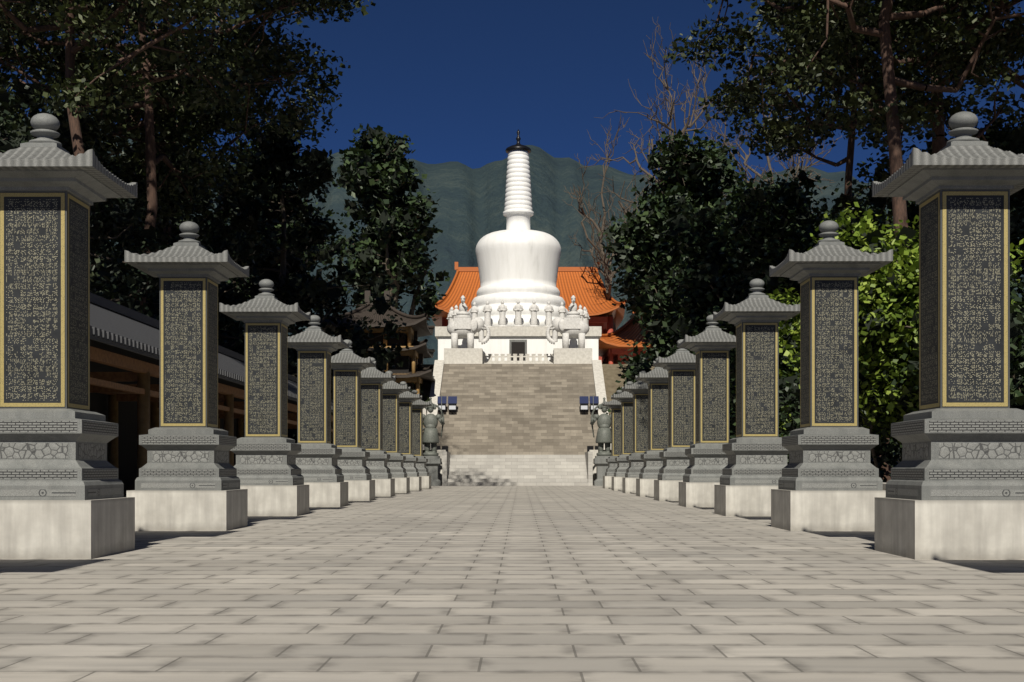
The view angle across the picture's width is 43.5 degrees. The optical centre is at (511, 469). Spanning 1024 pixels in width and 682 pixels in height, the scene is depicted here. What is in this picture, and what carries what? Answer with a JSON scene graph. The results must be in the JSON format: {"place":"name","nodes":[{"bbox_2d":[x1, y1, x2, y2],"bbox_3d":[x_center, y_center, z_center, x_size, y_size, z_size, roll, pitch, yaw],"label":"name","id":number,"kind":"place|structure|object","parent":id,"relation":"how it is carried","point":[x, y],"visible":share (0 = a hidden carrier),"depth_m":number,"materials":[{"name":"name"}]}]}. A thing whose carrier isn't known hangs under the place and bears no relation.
{"place":"outdoors","nodes":[
{"label":"outdoors","id":0,"kind":"place"},
{"bbox_2d":[0,486,1023,681],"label":"plaza paving","id":1,"kind":"structure","parent":0,"point":[516,584],"depth_m":7.77,"materials":[{"name":"beige stone"}]},
{"bbox_2d":[0,113,137,558],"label":"stone pillar","id":2,"kind":"structure","parent":1,"relation":"on","point":[62,491],"depth_m":11.76,"materials":[{"name":"stone"}]},
{"bbox_2d":[0,89,158,319],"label":"cypress tree","id":3,"kind":"object","parent":1,"relation":"on","point":[12,137],"visible":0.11,"depth_m":30.13,"materials":[{"name":"green plant"}]},
{"bbox_2d":[0,71,216,318],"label":"cypress tree","id":4,"kind":"object","parent":1,"relation":"on","point":[131,278],"visible":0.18,"depth_m":38.09,"materials":[{"name":"green plant"}]},
{"bbox_2d":[0,0,259,210],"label":"pine tree","id":5,"kind":"object","parent":1,"relation":"on","point":[161,52],"visible":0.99,"depth_m":30.82,"materials":[{"name":"green plant"}]},
{"bbox_2d":[0,0,350,312],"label":"pine tree","id":6,"kind":"object","parent":1,"relation":"on","point":[179,134],"visible":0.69,"depth_m":41.91,"materials":[{"name":"green plant"}]},
{"bbox_2d":[124,221,248,530],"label":"stone pillar","id":7,"kind":"structure","parent":1,"relation":"on","point":[187,479],"depth_m":17.01,"materials":[{"name":"stone"}]},
{"bbox_2d":[0,0,375,244],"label":"pine tree","id":8,"kind":"object","parent":1,"relation":"on","point":[310,93],"visible":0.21,"depth_m":51.98,"materials":[{"name":"green plant"}]},
{"bbox_2d":[108,151,296,368],"bbox_3d":[-12.689,-5.897,49.427,8.667,13.430,8.712,0,0,-15],"label":"cypress tree","id":9,"kind":"object","parent":1,"relation":"on","point":[244,251],"visible":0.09,"depth_m":49.26,"materials":[{"name":"green plant"}]},
{"bbox_2d":[90,292,332,496],"bbox_3d":[-8.233,-1.320,29.563,4.060,4.240,47.010,0,0,0],"label":"covered corridor","id":10,"kind":"object","parent":1,"relation":"on","point":[124,367],"visible":0.13,"depth_m":29.31,"materials":[{"name":"brown wood"}]},
{"bbox_2d":[219,279,310,515],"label":"stone pillar","id":11,"kind":"structure","parent":1,"relation":"on","point":[266,450],"depth_m":22.26,"materials":[{"name":"stone"}]},
{"bbox_2d":[205,114,408,442],"bbox_3d":[-11.443,-8.294,62.043,10.811,18.222,11.049,0,0,44],"label":"cypress tree","id":12,"kind":"object","parent":1,"relation":"on","point":[281,158],"visible":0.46,"depth_m":61.07,"materials":[{"name":"green plant"}]},
{"bbox_2d":[288,315,348,506],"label":"stone pillar","id":13,"kind":"structure","parent":1,"relation":"on","point":[314,345],"depth_m":27.51,"materials":[{"name":"stone"}]},
{"bbox_2d":[331,340,375,500],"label":"stone pillar","id":14,"kind":"structure","parent":1,"relation":"on","point":[348,365],"depth_m":32.76,"materials":[{"name":"stone"}]},
{"bbox_2d":[361,357,395,496],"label":"stone pillar","id":15,"kind":"structure","parent":1,"relation":"on","point":[373,380],"depth_m":38.01,"materials":[{"name":"stone"}]},
{"bbox_2d":[383,371,409,492],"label":"stone pillar","id":16,"kind":"structure","parent":1,"relation":"on","point":[393,391],"depth_m":43.26,"materials":[{"name":"stone"}]},
{"bbox_2d":[399,381,421,490],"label":"stone pillar","id":17,"kind":"structure","parent":1,"relation":"on","point":[407,399],"depth_m":48.51,"materials":[{"name":"stone"}]},
{"bbox_2d":[412,390,431,488],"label":"stone pillar","id":18,"kind":"structure","parent":1,"relation":"on","point":[419,405],"depth_m":53.76,"materials":[{"name":"stone"}]},
{"bbox_2d":[423,395,444,485],"bbox_3d":[-3.938,-1.400,62.429,1.362,4.400,1.000,0,0,0],"label":"guardian statue","id":19,"kind":"object","parent":1,"relation":"on","point":[431,436],"visible":0.84,"depth_m":62.17,"materials":[{"name":"stone"}]},
{"bbox_2d":[442,452,592,485],"bbox_3d":[0.278,-0.034,64.425,7.340,1.668,3.650,0,0,0],"label":"stair flight","id":20,"kind":"object","parent":1,"relation":"on","point":[517,470],"visible":1,"depth_m":64.08,"materials":[{"name":"beige stone"}]},
{"bbox_2d":[437,446,597,451],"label":"ground spotlight boxes","id":21,"kind":"object","parent":20,"relation":"on","point":[446,448],"visible":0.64,"depth_m":65.63,"materials":[{"name":"black metal"}]},
{"bbox_2d":[590,395,610,485],"bbox_3d":[4.466,-1.400,62.371,1.362,4.400,1.000,0,0,0],"label":"guardian statue","id":22,"kind":"object","parent":1,"relation":"on","point":[603,435],"visible":0.73,"depth_m":62.11,"materials":[{"name":"stone"}]},
{"bbox_2d":[602,390,621,488],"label":"stone pillar","id":23,"kind":"structure","parent":1,"relation":"on","point":[614,405],"depth_m":53.70,"materials":[{"name":"stone"}]},
{"bbox_2d":[611,381,632,490],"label":"stone pillar","id":24,"kind":"structure","parent":1,"relation":"on","point":[625,399],"depth_m":48.45,"materials":[{"name":"stone"}]},
{"bbox_2d":[622,371,647,492],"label":"stone pillar","id":25,"kind":"structure","parent":1,"relation":"on","point":[638,390],"depth_m":43.20,"materials":[{"name":"stone"}]},
{"bbox_2d":[635,357,667,496],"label":"stone pillar","id":26,"kind":"structure","parent":1,"relation":"on","point":[655,379],"depth_m":37.95,"materials":[{"name":"stone"}]},
{"bbox_2d":[653,339,695,500],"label":"stone pillar","id":27,"kind":"structure","parent":1,"relation":"on","point":[679,365],"depth_m":32.70,"materials":[{"name":"stone"}]},
{"bbox_2d":[678,315,735,506],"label":"stone pillar","id":28,"kind":"structure","parent":1,"relation":"on","point":[712,344],"depth_m":27.45,"materials":[{"name":"stone"}]},
{"bbox_2d":[713,279,799,515],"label":"stone pillar","id":29,"kind":"structure","parent":1,"relation":"on","point":[755,451],"depth_m":22.20,"materials":[{"name":"stone"}]},
{"bbox_2d":[769,220,892,530],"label":"stone pillar","id":30,"kind":"structure","parent":1,"relation":"on","point":[830,479],"depth_m":16.95,"materials":[{"name":"stone"}]},
{"bbox_2d":[872,111,1023,559],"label":"stone pillar","id":31,"kind":"structure","parent":1,"relation":"on","point":[955,487],"depth_m":11.70,"materials":[{"name":"stone"}]},
{"bbox_2d":[0,0,1023,182],"label":"sky","id":32,"kind":"structure","parent":0,"point":[459,78],"materials":[{"name":"blue"}]},
{"bbox_2d":[22,109,1023,363],"bbox_3d":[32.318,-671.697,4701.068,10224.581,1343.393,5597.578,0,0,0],"label":"mountain range","id":33,"kind":"structure","parent":0,"point":[470,205],"depth_m":3674.90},
{"bbox_2d":[431,262,626,360],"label":"temple building","id":34,"kind":"structure","parent":0,"point":[587,290],"depth_m":105.43,"materials":[{"name":"tile"}]},
{"bbox_2d":[293,364,900,480],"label":"hillside terrace","id":35,"kind":"structure","parent":0,"point":[612,373],"depth_m":73.34,"materials":[{"name":"soil"}]},
{"bbox_2d":[208,136,356,298],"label":"evergreen","id":36,"kind":"object","parent":35,"relation":"on","point":[327,252],"visible":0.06,"depth_m":80.16,"materials":[{"name":"green plant"}]},
{"bbox_2d":[316,291,434,414],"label":"timber pavilion","id":37,"kind":"structure","parent":35,"relation":"on","point":[413,369],"depth_m":71.10,"materials":[{"name":"brown tile"}]},
{"bbox_2d":[332,123,449,325],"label":"tall evergreen","id":38,"kind":"object","parent":35,"relation":"on","point":[378,179],"visible":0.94,"depth_m":88.16,"materials":[{"name":"green plant"}]},
{"bbox_2d":[411,382,429,401],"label":"shrub","id":39,"kind":"object","parent":35,"relation":"on","point":[424,396],"visible":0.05,"depth_m":71.28,"materials":[{"name":"green plant"}]},
{"bbox_2d":[444,295,489,363],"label":"elephant statue","id":40,"kind":"object","parent":35,"relation":"on","point":[462,325],"visible":1,"depth_m":77.43,"materials":[{"name":"white stone"}]},
{"bbox_2d":[423,360,608,450],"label":"stair ramp walls","id":41,"kind":"structure","parent":35,"relation":"on","point":[599,383],"depth_m":72.74,"materials":[{"name":"stone"}]},
{"bbox_2d":[436,364,598,454],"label":"stairs","id":42,"kind":"structure","parent":35,"relation":"on","point":[518,409],"depth_m":70.15,"materials":[{"name":"beige stone"}]},
{"bbox_2d":[437,396,446,414],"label":"floodlight","id":43,"kind":"object","parent":42,"relation":"on","point":[444,400],"visible":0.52,"depth_m":69.73,"materials":[{"name":"blue metal"}]},
{"bbox_2d":[448,396,456,414],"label":"floodlight","id":44,"kind":"object","parent":42,"relation":"on","point":[452,403],"visible":1,"depth_m":69.69,"materials":[{"name":"blue metal"}]},
{"bbox_2d":[579,396,588,414],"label":"floodlight","id":45,"kind":"object","parent":42,"relation":"on","point":[584,401],"visible":1,"depth_m":69.64,"materials":[{"name":"blue metal"}]},
{"bbox_2d":[589,396,598,414],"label":"floodlight","id":46,"kind":"object","parent":42,"relation":"on","point":[596,400],"visible":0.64,"depth_m":69.65,"materials":[{"name":"blue metal"}]},
{"bbox_2d":[483,354,552,363],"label":"balustrade","id":47,"kind":"object","parent":35,"relation":"on","point":[520,356],"visible":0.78,"depth_m":78.99,"materials":[{"name":"stone"}]},
{"bbox_2d":[435,129,601,360],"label":"white stupa","id":48,"kind":"object","parent":35,"relation":"on","point":[518,259],"visible":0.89,"depth_m":82.49,"materials":[{"name":"stone"}]},
{"bbox_2d":[447,307,453,322],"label":"arhat statue","id":49,"kind":"object","parent":48,"relation":"on","point":[450,316],"visible":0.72,"depth_m":83.88,"materials":[{"name":"white stone"}]},
{"bbox_2d":[452,305,459,320],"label":"arhat statue","id":50,"kind":"object","parent":48,"relation":"on","point":[455,311],"visible":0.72,"depth_m":82.94,"materials":[{"name":"white stone"}]},
{"bbox_2d":[470,302,477,319],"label":"arhat statue","id":51,"kind":"object","parent":48,"relation":"on","point":[474,311],"visible":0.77,"depth_m":81.36,"materials":[{"name":"white stone"}]},
{"bbox_2d":[483,301,491,325],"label":"arhat statue","id":52,"kind":"object","parent":48,"relation":"on","point":[487,309],"visible":0.85,"depth_m":80.83,"materials":[{"name":"white stone"}]},
{"bbox_2d":[497,300,506,325],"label":"arhat statue","id":53,"kind":"object","parent":48,"relation":"on","point":[502,309],"visible":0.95,"depth_m":80.49,"materials":[{"name":"white stone"}]},
{"bbox_2d":[513,300,522,325],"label":"arhat statue","id":54,"kind":"object","parent":48,"relation":"on","point":[518,308],"visible":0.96,"depth_m":80.38,"materials":[{"name":"white stone"}]},
{"bbox_2d":[529,300,538,325],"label":"arhat statue","id":55,"kind":"object","parent":48,"relation":"on","point":[533,308],"visible":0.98,"depth_m":80.48,"materials":[{"name":"white stone"}]},
{"bbox_2d":[544,301,553,325],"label":"arhat statue","id":56,"kind":"object","parent":48,"relation":"on","point":[548,310],"visible":0.85,"depth_m":80.80,"materials":[{"name":"white stone"}]},
{"bbox_2d":[558,302,565,318],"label":"arhat statue","id":57,"kind":"object","parent":48,"relation":"on","point":[562,310],"visible":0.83,"depth_m":81.32,"materials":[{"name":"white stone"}]},
{"bbox_2d":[577,305,584,320],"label":"arhat statue","id":58,"kind":"object","parent":48,"relation":"on","point":[580,311],"visible":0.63,"depth_m":82.87,"materials":[{"name":"white stone"}]},
{"bbox_2d":[583,307,588,323],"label":"arhat statue","id":59,"kind":"object","parent":48,"relation":"on","point":[585,317],"visible":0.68,"depth_m":83.81,"materials":[{"name":"white stone"}]},
{"bbox_2d":[546,295,591,363],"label":"elephant statue","id":60,"kind":"object","parent":35,"relation":"on","point":[571,324],"visible":1,"depth_m":77.39,"materials":[{"name":"white stone"}]},
{"bbox_2d":[564,113,651,330],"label":"bare tree","id":61,"kind":"object","parent":35,"relation":"on","point":[604,261],"visible":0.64,"depth_m":104.41,"materials":[{"name":"brown plant"}]},
{"bbox_2d":[598,312,661,363],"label":"pavilion","id":62,"kind":"structure","parent":35,"relation":"on","point":[613,346],"depth_m":83.52,"materials":[{"name":"tile"}]},
{"bbox_2d":[606,342,654,414],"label":"tree","id":63,"kind":"object","parent":35,"relation":"on","point":[637,364],"depth_m":73.59,"materials":[{"name":"green plant"}]},
{"bbox_2d":[634,261,692,364],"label":"broadleaf tree","id":64,"kind":"object","parent":35,"relation":"on","point":[662,345],"visible":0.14,"depth_m":69.34,"materials":[{"name":"green plant"}]},
{"bbox_2d":[578,17,755,233],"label":"bare tree","id":65,"kind":"object","parent":35,"relation":"on","point":[671,111],"visible":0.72,"depth_m":98.06,"materials":[{"name":"brown plant"}]},
{"bbox_2d":[598,129,758,355],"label":"broadleaf tree","id":66,"kind":"object","parent":35,"relation":"on","point":[697,178],"visible":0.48,"depth_m":79.04,"materials":[{"name":"green plant"}]},
{"bbox_2d":[698,57,841,212],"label":"bare tree","id":67,"kind":"object","parent":35,"relation":"on","point":[797,167],"visible":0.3,"depth_m":89.63,"materials":[{"name":"brown plant"}]},
{"bbox_2d":[759,170,914,223],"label":"broadleaf tree","id":68,"kind":"object","parent":35,"relation":"on","point":[769,174],"depth_m":72.85,"materials":[{"name":"green plant"}]},
{"bbox_3d":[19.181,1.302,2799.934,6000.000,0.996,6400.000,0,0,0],"label":"ground","id":69,"kind":"structure","parent":0,"visible":0},
{"bbox_2d":[2,0,46,128],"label":"pine tree","id":70,"kind":"object","parent":69,"relation":"on","point":[42,3],"visible":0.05,"depth_m":37.95,"materials":[{"name":"green plant"}]},
{"bbox_2d":[0,0,193,170],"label":"pine tree","id":71,"kind":"object","parent":69,"relation":"on","point":[162,26],"visible":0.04,"depth_m":53.22,"materials":[{"name":"green plant"}]},
{"bbox_2d":[115,142,277,335],"bbox_3d":[-16.133,-6.892,54.881,10.825,15.435,10.272,0,0,26],"label":"cypress tree","id":72,"kind":"object","parent":69,"relation":"on","point":[254,288],"visible":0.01,"depth_m":55.73,"materials":[{"name":"green plant"}]},
{"bbox_2d":[729,284,1023,482],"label":"hedge","id":73,"kind":"object","parent":69,"relation":"on","point":[789,392],"visible":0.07,"depth_m":26.70,"materials":[{"name":"green plant"}]},
{"bbox_3d":[22.955,0.510,32.092,34.200,0.580,56.500,0,0,0],"label":"planter wall","id":74,"kind":"object","parent":69,"relation":"on","visible":0},
{"bbox_2d":[729,390,735,439],"bbox_3d":[7.621,-0.953,44.461,2.534,3.931,3.331,0,0,-12],"label":"shrub","id":75,"kind":"object","parent":74,"relation":"in","point":[731,414],"visible":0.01,"depth_m":43.67,"materials":[{"name":"green plant"}]},
{"bbox_2d":[675,168,827,297],"bbox_3d":[11.518,-6.467,58.263,8.793,13.857,7.666,0,0,0],"label":"broadleaf tree","id":76,"kind":"object","parent":74,"relation":"on","point":[791,195],"visible":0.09,"depth_m":55.99,"materials":[{"name":"green plant"}]},
{"bbox_2d":[649,199,856,400],"bbox_3d":[9.737,-5.288,52.228,8.603,11.444,7.550,0,0,37],"label":"broadleaf tree","id":77,"kind":"object","parent":74,"relation":"on","point":[704,291],"visible":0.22,"depth_m":51.48,"materials":[{"name":"green plant"}]},
{"bbox_2d":[735,287,799,436],"bbox_3d":[7.561,-2.258,35.042,2.782,5.326,3.224,0,0,0],"label":"bright leaf tree","id":78,"kind":"object","parent":74,"relation":"on","point":[789,340],"visible":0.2,"depth_m":34.16,"materials":[{"name":"green plant"}]},
{"bbox_2d":[689,178,870,421],"bbox_3d":[9.041,-4.115,39.126,7.539,9.060,6.119,0,0,0],"label":"broadleaf tree","id":79,"kind":"object","parent":74,"relation":"on","point":[760,245],"visible":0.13,"depth_m":38.65,"materials":[{"name":"green plant"}]},
{"bbox_2d":[720,0,894,222],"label":"pine tree","id":80,"kind":"object","parent":74,"relation":"on","point":[765,11],"visible":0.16,"depth_m":47.80,"materials":[{"name":"green plant"}]},
{"bbox_2d":[779,371,900,474],"bbox_3d":[7.441,-0.799,29.619,2.765,3.490,3.165,0,0,-18],"label":"shrub","id":81,"kind":"object","parent":74,"relation":"in","point":[896,451],"visible":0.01,"depth_m":29.06,"materials":[{"name":"green plant"}]},
{"bbox_2d":[661,0,1023,198],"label":"pine tree","id":82,"kind":"object","parent":74,"relation":"on","point":[747,91],"visible":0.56,"depth_m":35.74,"materials":[{"name":"green plant"}]},
{"bbox_2d":[811,191,893,237],"bbox_3d":[15.502,-6.111,58.819,8.902,13.062,11.318,0,0,0],"label":"broadleaf tree","id":83,"kind":"object","parent":74,"relation":"on","point":[880,218],"visible":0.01,"depth_m":56.30,"materials":[{"name":"green plant"}]},
{"bbox_2d":[758,0,1023,482],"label":"pine tree","id":84,"kind":"object","parent":74,"relation":"on","point":[900,87],"visible":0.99,"depth_m":31.30,"materials":[{"name":"green plant"}]},
{"bbox_2d":[807,202,1023,444],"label":"bright leaf tree","id":85,"kind":"object","parent":74,"relation":"on","point":[888,322],"visible":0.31,"depth_m":23.24,"materials":[{"name":"green plant"}]},
{"bbox_2d":[816,114,1023,311],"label":"broadleaf tree","id":86,"kind":"object","parent":74,"relation":"on","point":[1009,138],"visible":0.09,"depth_m":43.70,"materials":[{"name":"green plant"}]},
{"bbox_2d":[862,0,1023,91],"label":"pine tree","id":87,"kind":"object","parent":74,"relation":"on","point":[965,15],"visible":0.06,"depth_m":38.98,"materials":[{"name":"green plant"}]},
{"bbox_2d":[1010,250,1023,409],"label":"shrub","id":88,"kind":"object","parent":74,"relation":"on","point":[1016,331],"visible":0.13,"depth_m":16.42,"materials":[{"name":"green plant"}]}
]}

